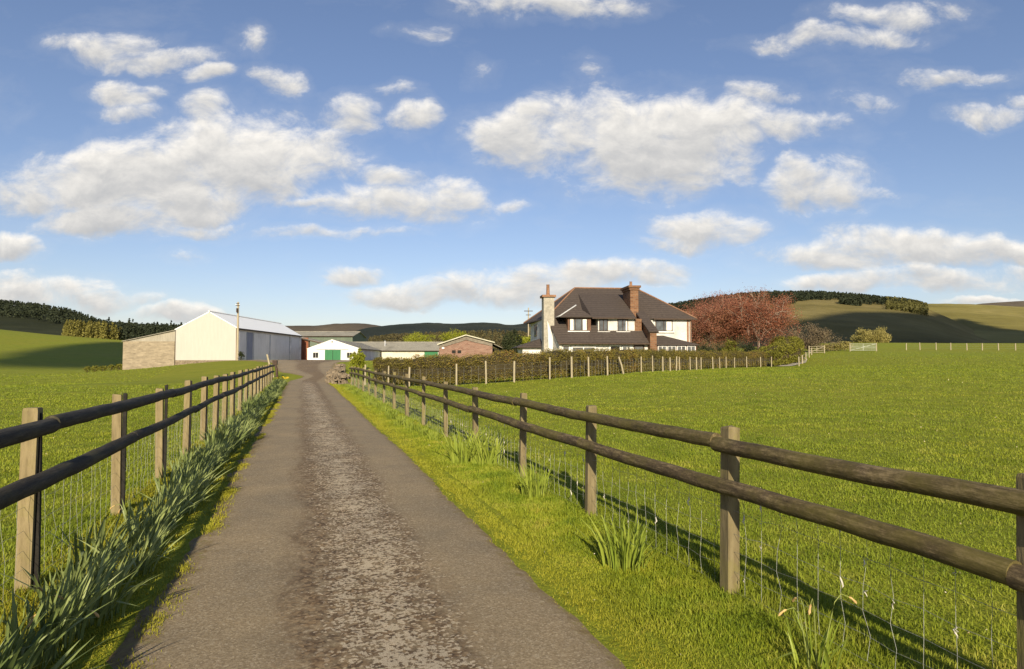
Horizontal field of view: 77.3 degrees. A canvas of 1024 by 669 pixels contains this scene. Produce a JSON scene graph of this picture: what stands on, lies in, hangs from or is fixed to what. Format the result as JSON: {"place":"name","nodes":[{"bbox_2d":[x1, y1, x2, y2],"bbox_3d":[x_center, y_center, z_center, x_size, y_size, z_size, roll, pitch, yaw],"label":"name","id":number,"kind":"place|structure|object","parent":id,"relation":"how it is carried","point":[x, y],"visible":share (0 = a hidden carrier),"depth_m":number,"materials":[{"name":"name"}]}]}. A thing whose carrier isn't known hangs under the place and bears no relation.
{"place":"outdoors","nodes":[
{"label":"outdoors","id":0,"kind":"place"},
{"bbox_2d":[0,306,86,335],"bbox_3d":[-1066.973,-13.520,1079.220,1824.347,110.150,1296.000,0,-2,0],"label":"forested hill","id":1,"kind":"structure","parent":0,"point":[27,324],"depth_m":707.09,"materials":[{"name":"plant"}]},
{"bbox_2d":[0,299,183,331],"bbox_3d":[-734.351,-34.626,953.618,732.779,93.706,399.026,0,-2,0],"label":"spruce forest","id":2,"kind":"object","parent":1,"relation":"on","point":[34,310],"visible":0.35,"depth_m":845.07,"materials":[{"name":"plant"}]},
{"bbox_2d":[0,382,286,668],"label":"verge grass","id":3,"kind":"structure","parent":0,"point":[151,494],"depth_m":4.72,"materials":[{"name":"plant"}]},
{"bbox_2d":[286,323,378,330],"bbox_3d":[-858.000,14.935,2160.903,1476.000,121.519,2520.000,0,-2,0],"label":"moor hill","id":4,"kind":"structure","parent":0,"point":[345,327],"depth_m":1905.70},
{"bbox_2d":[106,359,625,668],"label":"driveway","id":5,"kind":"structure","parent":0,"point":[349,537],"depth_m":4.69,"materials":[{"name":"asphalt"}]},
{"bbox_2d":[111,396,282,668],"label":"grass tufts","id":6,"kind":"object","parent":5,"relation":"on","point":[228,492],"visible":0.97,"depth_m":5.89,"materials":[{"name":"plant"}]},
{"bbox_2d":[357,322,529,341],"bbox_3d":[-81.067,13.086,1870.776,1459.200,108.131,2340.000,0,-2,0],"label":"forested hill","id":7,"kind":"structure","parent":0,"point":[369,332],"depth_m":1524.33,"materials":[{"name":"plant"}]},
{"bbox_2d":[367,333,521,351],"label":"wooded slope","id":8,"kind":"structure","parent":0,"point":[473,334],"depth_m":587.92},
{"bbox_2d":[368,329,530,349],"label":"mixed woodland","id":9,"kind":"object","parent":8,"relation":"on","point":[399,337],"visible":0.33,"depth_m":569.17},
{"bbox_2d":[0,329,1023,668],"bbox_3d":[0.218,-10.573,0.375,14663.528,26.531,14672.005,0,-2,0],"label":"pasture ground","id":10,"kind":"structure","parent":0,"point":[32,355],"depth_m":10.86,"materials":[{"name":"green plant"}]},
{"bbox_2d":[0,587,62,639],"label":"withered daffodil","id":11,"kind":"object","parent":10,"relation":"on","point":[41,589],"visible":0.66,"depth_m":3.55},
{"bbox_2d":[0,603,64,668],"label":"daffodil clump","id":12,"kind":"object","parent":10,"relation":"on","point":[6,652],"visible":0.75,"depth_m":3.07,"materials":[{"name":"green plant"}]},
{"bbox_2d":[0,620,120,668],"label":"daffodil clump","id":13,"kind":"object","parent":10,"relation":"on","point":[27,665],"visible":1,"depth_m":2.86,"materials":[{"name":"green plant"}]},
{"bbox_2d":[1,554,123,651],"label":"daffodil clump","id":14,"kind":"object","parent":10,"relation":"on","point":[82,605],"visible":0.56,"depth_m":3.62,"materials":[{"name":"green plant"}]},
{"bbox_2d":[28,608,98,657],"bbox_3d":[-2.396,1.585,3.420,0.319,0.276,0.244,1,-2,-33],"label":"withered daffodil","id":15,"kind":"object","parent":10,"relation":"on","point":[33,616],"visible":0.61,"depth_m":3.42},
{"bbox_2d":[0,570,136,668],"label":"daffodil clump","id":16,"kind":"object","parent":10,"relation":"on","point":[50,651],"visible":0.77,"depth_m":3.29,"materials":[{"name":"green plant"}]},
{"bbox_2d":[0,539,144,611],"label":"daffodil clump","id":17,"kind":"object","parent":10,"relation":"on","point":[62,574],"visible":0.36,"depth_m":4.05,"materials":[{"name":"green plant"}]},
{"bbox_2d":[42,529,129,592],"bbox_3d":[-2.909,1.580,4.482,0.493,0.363,0.754,1,-2,-20],"label":"daffodil clump","id":18,"kind":"object","parent":10,"relation":"on","point":[86,563],"visible":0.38,"depth_m":4.45,"materials":[{"name":"green plant"}]},
{"bbox_2d":[61,319,124,339],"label":"larch plantation","id":19,"kind":"object","parent":10,"relation":"on","point":[80,329],"visible":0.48,"depth_m":334.57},
{"bbox_2d":[41,504,150,564],"bbox_3d":[-3.180,1.567,5.005,0.525,0.444,0.803,0,-2,12],"label":"daffodil clump","id":20,"kind":"object","parent":10,"relation":"on","point":[100,536],"visible":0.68,"depth_m":4.98,"materials":[{"name":"green plant"}]},
{"bbox_2d":[40,536,157,627],"bbox_3d":[-2.528,1.528,3.997,0.597,0.442,0.912,1,-2,-30],"label":"daffodil clump","id":21,"kind":"object","parent":10,"relation":"on","point":[110,595],"visible":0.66,"depth_m":3.94,"materials":[{"name":"green plant"}]},
{"bbox_2d":[0,384,269,636],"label":"long grass","id":22,"kind":"structure","parent":10,"relation":"on","point":[136,481],"depth_m":5.76,"materials":[{"name":"plant"}]},
{"bbox_2d":[80,520,189,576],"bbox_3d":[-2.741,1.610,4.827,0.650,0.340,0.668,-1,-2,23],"label":"daffodil clump","id":23,"kind":"object","parent":10,"relation":"on","point":[146,565],"visible":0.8,"depth_m":4.78,"materials":[{"name":"green plant"}]},
{"bbox_2d":[0,364,274,601],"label":"post and rail fence","id":24,"kind":"object","parent":10,"relation":"on","point":[29,486],"visible":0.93,"depth_m":5.41,"materials":[{"name":"black wood"}]},
{"bbox_2d":[105,317,182,339],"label":"spruce plantation","id":25,"kind":"object","parent":10,"relation":"on","point":[130,330],"visible":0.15,"depth_m":337.94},
{"bbox_2d":[122,330,175,369],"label":"lean to shed","id":26,"kind":"object","parent":10,"relation":"on","point":[154,350],"visible":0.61,"depth_m":94.26,"materials":[{"name":"stone"}]},
{"bbox_2d":[118,491,184,543],"bbox_3d":[-3.191,1.618,5.667,0.552,0.391,0.766,1,-2,-18],"label":"daffodil clump","id":27,"kind":"object","parent":10,"relation":"on","point":[164,508],"visible":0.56,"depth_m":5.66,"materials":[{"name":"green plant"}]},
{"bbox_2d":[124,509,184,551],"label":"daffodil clump","id":28,"kind":"object","parent":10,"relation":"on","point":[137,531],"visible":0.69,"depth_m":5.39,"materials":[{"name":"green plant"}]},
{"bbox_2d":[131,490,203,529],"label":"daffodil clump","id":29,"kind":"object","parent":10,"relation":"on","point":[169,509],"visible":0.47,"depth_m":5.99,"materials":[{"name":"green plant"}]},
{"bbox_2d":[144,480,192,518],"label":"daffodil clump","id":30,"kind":"object","parent":10,"relation":"on","point":[171,498],"visible":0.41,"depth_m":6.34,"materials":[{"name":"green plant"}]},
{"bbox_2d":[139,481,217,515],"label":"daffodil clump","id":31,"kind":"object","parent":10,"relation":"on","point":[188,496],"visible":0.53,"depth_m":6.62,"materials":[{"name":"green plant"}]},
{"bbox_2d":[155,461,211,494],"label":"daffodil clump","id":32,"kind":"object","parent":10,"relation":"on","point":[173,476],"visible":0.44,"depth_m":7.43,"materials":[{"name":"green plant"}]},
{"bbox_2d":[153,467,215,506],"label":"daffodil clump","id":33,"kind":"object","parent":10,"relation":"on","point":[194,486],"visible":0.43,"depth_m":6.88,"materials":[{"name":"green plant"}]},
{"bbox_2d":[174,444,211,467],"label":"daffodil clump","id":34,"kind":"object","parent":10,"relation":"on","point":[193,455],"visible":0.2,"depth_m":8.80,"materials":[{"name":"green plant"}]},
{"bbox_2d":[166,454,221,475],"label":"daffodil clump","id":35,"kind":"object","parent":10,"relation":"on","point":[188,467],"visible":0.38,"depth_m":8.12,"materials":[{"name":"green plant"}]},
{"bbox_2d":[176,443,218,471],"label":"daffodil clump","id":36,"kind":"object","parent":10,"relation":"on","point":[185,454],"visible":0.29,"depth_m":8.65,"materials":[{"name":"green plant"}]},
{"bbox_2d":[177,456,227,489],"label":"daffodil clump","id":37,"kind":"object","parent":10,"relation":"on","point":[198,470],"visible":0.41,"depth_m":7.82,"materials":[{"name":"green plant"}]},
{"bbox_2d":[177,448,227,475],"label":"daffodil clump","id":38,"kind":"object","parent":10,"relation":"on","point":[212,459],"visible":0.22,"depth_m":8.43,"materials":[{"name":"green plant"}]},
{"bbox_2d":[176,462,232,501],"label":"daffodil clump","id":39,"kind":"object","parent":10,"relation":"on","point":[206,486],"visible":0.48,"depth_m":7.23,"materials":[{"name":"green plant"}]},
{"bbox_2d":[190,440,231,461],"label":"daffodil clump","id":40,"kind":"object","parent":10,"relation":"on","point":[214,449],"visible":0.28,"depth_m":9.41,"materials":[{"name":"green plant"}]},
{"bbox_2d":[195,442,233,469],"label":"daffodil clump","id":41,"kind":"object","parent":10,"relation":"on","point":[220,456],"visible":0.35,"depth_m":9.21,"materials":[{"name":"green plant"}]},
{"bbox_2d":[204,436,240,462],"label":"daffodil clump","id":42,"kind":"object","parent":10,"relation":"on","point":[226,455],"visible":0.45,"depth_m":9.74,"materials":[{"name":"green plant"}]},
{"bbox_2d":[199,421,247,447],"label":"daffodil clump","id":43,"kind":"object","parent":10,"relation":"on","point":[213,436],"visible":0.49,"depth_m":10.99,"materials":[{"name":"green plant"}]},
{"bbox_2d":[198,431,250,453],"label":"daffodil clump","id":44,"kind":"object","parent":10,"relation":"on","point":[207,441],"visible":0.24,"depth_m":10.49,"materials":[{"name":"green plant"}]},
{"bbox_2d":[211,428,247,452],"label":"daffodil clump","id":45,"kind":"object","parent":10,"relation":"on","point":[236,443],"visible":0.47,"depth_m":10.88,"materials":[{"name":"green plant"}]},
{"bbox_2d":[219,414,243,426],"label":"daffodil clump","id":46,"kind":"object","parent":10,"relation":"on","point":[232,421],"visible":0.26,"depth_m":13.26,"materials":[{"name":"green plant"}]},
{"bbox_2d":[217,424,250,447],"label":"daffodil clump","id":47,"kind":"object","parent":10,"relation":"on","point":[241,433],"visible":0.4,"depth_m":11.45,"materials":[{"name":"green plant"}]},
{"bbox_2d":[236,302,239,359],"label":"utility pole","id":48,"kind":"object","parent":10,"relation":"on","point":[237,340],"visible":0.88,"depth_m":90.96,"materials":[{"name":"brown wood"}]},
{"bbox_2d":[175,311,301,364],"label":"steel shed","id":49,"kind":"structure","parent":10,"relation":"on","point":[209,336],"depth_m":95.05,"materials":[{"name":"metal"}]},
{"bbox_2d":[239,331,246,359],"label":"sliding door","id":50,"kind":"structure","parent":49,"relation":"in","point":[242,335],"depth_m":97.76,"materials":[{"name":"grey metal"}]},
{"bbox_2d":[247,332,252,359],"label":"dark doorway","id":51,"kind":"structure","parent":49,"relation":"in","point":[249,335],"depth_m":100.47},
{"bbox_2d":[253,333,269,359],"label":"sliding door","id":52,"kind":"structure","parent":49,"relation":"in","point":[261,342],"depth_m":105.65,"materials":[{"name":"grey metal"}]},
{"bbox_2d":[270,335,289,359],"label":"sliding door","id":53,"kind":"structure","parent":49,"relation":"in","point":[279,345],"depth_m":115.13,"materials":[{"name":"grey metal"}]},
{"bbox_2d":[216,418,261,439],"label":"daffodil clump","id":54,"kind":"object","parent":10,"relation":"on","point":[242,429],"visible":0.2,"depth_m":12.47,"materials":[{"name":"green plant"}]},
{"bbox_2d":[220,419,260,443],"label":"daffodil clump","id":55,"kind":"object","parent":10,"relation":"on","point":[248,426],"visible":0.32,"depth_m":11.98,"materials":[{"name":"green plant"}]},
{"bbox_2d":[266,354,277,376],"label":"leaning post","id":56,"kind":"object","parent":10,"relation":"on","point":[275,362],"visible":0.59,"depth_m":49.45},
{"bbox_2d":[301,337,324,359],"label":"open shed","id":57,"kind":"structure","parent":10,"relation":"on","point":[305,344],"depth_m":131.04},
{"bbox_2d":[295,331,366,346],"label":"green barn","id":58,"kind":"structure","parent":10,"relation":"on","point":[352,336],"depth_m":170.44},
{"bbox_2d":[325,364,350,383],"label":"pile of stones","id":59,"kind":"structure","parent":10,"relation":"on","point":[337,374],"depth_m":42.82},
{"bbox_2d":[307,339,380,359],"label":"white byre","id":60,"kind":"structure","parent":10,"relation":"on","point":[331,349],"depth_m":114.78,"materials":[{"name":"paint"}]},
{"bbox_2d":[325,350,340,359],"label":"green door","id":61,"kind":"structure","parent":60,"relation":"in","point":[329,354],"depth_m":114.62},
{"bbox_2d":[348,346,365,368],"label":"lime green shrub","id":62,"kind":"object","parent":10,"relation":"on","point":[357,360],"visible":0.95,"depth_m":56.71,"materials":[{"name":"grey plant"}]},
{"bbox_2d":[390,414,405,425],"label":"daffodil clump","id":63,"kind":"object","parent":10,"relation":"on","point":[399,422],"visible":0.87,"depth_m":15.74,"materials":[{"name":"green plant"}]},
{"bbox_2d":[357,341,441,357],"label":"long shed","id":64,"kind":"structure","parent":10,"relation":"on","point":[400,349],"depth_m":141.14,"materials":[{"name":"metal"}]},
{"bbox_2d":[424,351,437,356],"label":"green door","id":65,"kind":"structure","parent":64,"relation":"in","point":[431,353],"depth_m":139.86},
{"bbox_2d":[402,417,418,427],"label":"daffodil clump","id":66,"kind":"object","parent":10,"relation":"on","point":[407,424],"visible":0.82,"depth_m":15.17,"materials":[{"name":"green plant"}]},
{"bbox_2d":[402,331,437,341],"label":"lime green tree","id":67,"kind":"object","parent":10,"relation":"on","point":[424,337],"visible":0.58,"depth_m":183.43,"materials":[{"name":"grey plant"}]},
{"bbox_2d":[427,430,441,439],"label":"daffodil clump","id":68,"kind":"object","parent":10,"relation":"on","point":[436,435],"visible":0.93,"depth_m":12.86,"materials":[{"name":"green plant"}]},
{"bbox_2d":[438,328,468,341],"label":"lime green tree","id":69,"kind":"object","parent":10,"relation":"on","point":[448,336],"visible":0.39,"depth_m":178.64,"materials":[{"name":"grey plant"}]},
{"bbox_2d":[428,425,504,463],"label":"daffodil clump","id":70,"kind":"object","parent":10,"relation":"on","point":[462,456],"visible":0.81,"depth_m":9.98,"materials":[{"name":"green plant"}]},
{"bbox_2d":[437,335,502,358],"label":"brick shed","id":71,"kind":"structure","parent":10,"relation":"on","point":[464,345],"depth_m":105.67,"materials":[{"name":"red brick"}]},
{"bbox_2d":[460,427,517,464],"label":"daffodil clump","id":72,"kind":"object","parent":10,"relation":"on","point":[495,451],"visible":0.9,"depth_m":9.83,"materials":[{"name":"green plant"}]},
{"bbox_2d":[501,331,508,352],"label":"dark conifer","id":73,"kind":"object","parent":10,"relation":"on","point":[504,338],"visible":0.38,"depth_m":107.80,"materials":[{"name":"green plant"}]},
{"bbox_2d":[505,331,515,352],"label":"dark conifer","id":74,"kind":"object","parent":10,"relation":"on","point":[509,342],"visible":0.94,"depth_m":105.61,"materials":[{"name":"green plant"}]},
{"bbox_2d":[512,328,522,354],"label":"dark conifer","id":75,"kind":"object","parent":10,"relation":"on","point":[519,340],"visible":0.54,"depth_m":111.70,"materials":[{"name":"green plant"}]},
{"bbox_2d":[514,335,530,352],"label":"lime green bush","id":76,"kind":"object","parent":10,"relation":"on","point":[526,339],"visible":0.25,"depth_m":118.98,"materials":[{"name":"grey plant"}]},
{"bbox_2d":[508,461,561,497],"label":"daffodil clump","id":77,"kind":"object","parent":10,"relation":"on","point":[531,483],"visible":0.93,"depth_m":7.49,"materials":[{"name":"green plant"}]},
{"bbox_2d":[364,356,771,386],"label":"stake and wire fence","id":78,"kind":"object","parent":10,"relation":"on","point":[572,364],"visible":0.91,"depth_m":41.40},
{"bbox_2d":[372,347,766,384],"bbox_3d":[14.249,2.460,57.500,11.159,2.745,55.899,-2,-3,45],"label":"garden hedge","id":79,"kind":"object","parent":10,"relation":"on","point":[433,367],"visible":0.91,"depth_m":39.93,"materials":[{"name":"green plant"}]},
{"bbox_2d":[512,281,698,353],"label":"farmhouse","id":80,"kind":"object","parent":10,"relation":"on","point":[630,315],"visible":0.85,"depth_m":71.29,"materials":[{"name":"white stone"}]},
{"bbox_2d":[571,346,595,351],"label":"window","id":81,"kind":"structure","parent":80,"relation":"in","point":[572,347],"depth_m":68.35,"materials":[{"name":"white paint"}]},
{"bbox_2d":[655,320,674,332],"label":"window","id":82,"kind":"structure","parent":80,"relation":"in","point":[663,326],"depth_m":73.52,"materials":[{"name":"white glass"}]},
{"bbox_2d":[561,507,672,572],"bbox_3d":[0.793,1.618,5.019,0.710,0.447,0.856,1,-2,-23],"label":"daffodil clump","id":83,"kind":"object","parent":10,"relation":"on","point":[627,554],"visible":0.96,"depth_m":5.00,"materials":[{"name":"green plant"}]},
{"bbox_2d":[349,366,1023,668],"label":"post and rail fence","id":84,"kind":"object","parent":10,"relation":"on","point":[732,449],"visible":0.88,"depth_m":4.03,"materials":[{"name":"wood"}]},
{"bbox_2d":[697,343,712,351],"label":"garden shrub","id":85,"kind":"object","parent":10,"relation":"on","point":[701,347],"visible":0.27,"depth_m":85.46,"materials":[{"name":"green plant"}]},
{"bbox_2d":[678,290,749,350],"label":"copper leaved tree","id":86,"kind":"object","parent":10,"relation":"on","point":[708,318],"visible":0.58,"depth_m":94.13,"materials":[{"name":"red plant"}]},
{"bbox_2d":[721,337,743,351],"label":"garden shrub","id":87,"kind":"object","parent":10,"relation":"on","point":[730,347],"visible":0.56,"depth_m":85.50,"materials":[{"name":"green plant"}]},
{"bbox_2d":[709,290,769,347],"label":"copper leaved tree","id":88,"kind":"object","parent":10,"relation":"on","point":[741,337],"visible":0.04,"depth_m":100.71,"materials":[{"name":"red plant"}]},
{"bbox_2d":[736,343,751,352],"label":"garden shrub","id":89,"kind":"object","parent":10,"relation":"on","point":[745,348],"visible":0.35,"depth_m":85.64,"materials":[{"name":"green plant"}]},
{"bbox_2d":[715,282,815,350],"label":"pinkish budding tree","id":90,"kind":"object","parent":10,"relation":"on","point":[775,314],"visible":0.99,"depth_m":90.74,"materials":[{"name":"red plant"}]},
{"bbox_2d":[750,336,805,365],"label":"clipped hedge","id":91,"kind":"object","parent":10,"relation":"on","point":[780,350],"visible":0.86,"depth_m":84.16,"materials":[{"name":"green plant"}]},
{"bbox_2d":[763,330,806,346],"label":"bare brown tree","id":92,"kind":"object","parent":10,"relation":"on","point":[782,335],"visible":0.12,"depth_m":117.42,"materials":[{"name":"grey plant"}]},
{"bbox_2d":[771,594,856,668],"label":"daffodil clump","id":93,"kind":"object","parent":10,"relation":"on","point":[825,661],"visible":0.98,"depth_m":3.36,"materials":[{"name":"green plant"}]},
{"bbox_2d":[784,322,846,351],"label":"bare brown tree","id":94,"kind":"object","parent":10,"relation":"on","point":[815,339],"visible":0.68,"depth_m":120.66,"materials":[{"name":"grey plant"}]},
{"bbox_2d":[808,345,824,352],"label":"field gate","id":95,"kind":"structure","parent":10,"relation":"on","point":[809,348],"depth_m":113.34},
{"bbox_2d":[830,342,844,350],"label":"scrub bush","id":96,"kind":"object","parent":10,"relation":"on","point":[837,346],"visible":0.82,"depth_m":127.38,"materials":[{"name":"green plant"}]},
{"bbox_2d":[839,341,853,349],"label":"scrub bush","id":97,"kind":"object","parent":10,"relation":"on","point":[846,344],"visible":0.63,"depth_m":129.23,"materials":[{"name":"green plant"}]},
{"bbox_2d":[849,343,876,350],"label":"field gate","id":98,"kind":"structure","parent":10,"relation":"on","point":[868,346],"depth_m":123.96,"materials":[{"name":"paint"}]},
{"bbox_2d":[850,326,891,342],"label":"round olive tree","id":99,"kind":"object","parent":10,"relation":"on","point":[880,335],"visible":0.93,"depth_m":190.79,"materials":[{"name":"green plant"}]},
{"bbox_2d":[906,343,1016,349],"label":"field fence","id":100,"kind":"object","parent":10,"relation":"on","point":[998,344],"visible":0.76,"depth_m":130.01,"materials":[{"name":"wood"}]},
{"bbox_2d":[0,0,1023,325],"label":"sky","id":101,"kind":"structure","parent":0,"point":[292,162],"materials":[{"name":"blue"}]},
{"bbox_2d":[331,384,871,668],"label":"verge grass","id":102,"kind":"structure","parent":0,"point":[507,480],"depth_m":4.70,"materials":[{"name":"plant"}]},
{"bbox_2d":[349,382,952,668],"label":"long grass","id":103,"kind":"structure","parent":0,"point":[825,619],"depth_m":4.46,"materials":[{"name":"plant"}]},
{"bbox_2d":[529,298,998,349],"bbox_3d":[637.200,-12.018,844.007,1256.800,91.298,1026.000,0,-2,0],"label":"hill","id":104,"kind":"structure","parent":0,"point":[848,321],"depth_m":564.38,"materials":[{"name":"plant"}]},
{"bbox_2d":[668,290,919,309],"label":"spruce forest","id":105,"kind":"object","parent":104,"relation":"on","point":[857,299],"visible":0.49,"depth_m":789.31,"materials":[{"name":"plant"}]},
{"bbox_2d":[885,296,928,315],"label":"larch plantation","id":106,"kind":"object","parent":104,"relation":"on","point":[917,307],"visible":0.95,"depth_m":706.31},
{"bbox_2d":[777,359,806,365],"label":"gravel track","id":107,"kind":"structure","parent":0,"point":[792,364],"depth_m":83.01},
{"bbox_2d":[928,304,1023,342],"bbox_3d":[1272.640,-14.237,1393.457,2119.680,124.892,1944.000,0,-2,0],"label":"hill","id":108,"kind":"structure","parent":0,"point":[1000,324],"depth_m":956.60,"materials":[{"name":"green plant"}]},
{"bbox_2d":[979,301,1023,306],"bbox_3d":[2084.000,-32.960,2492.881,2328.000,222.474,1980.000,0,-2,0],"label":"hill","id":109,"kind":"structure","parent":0,"point":[1017,303],"depth_m":2477.80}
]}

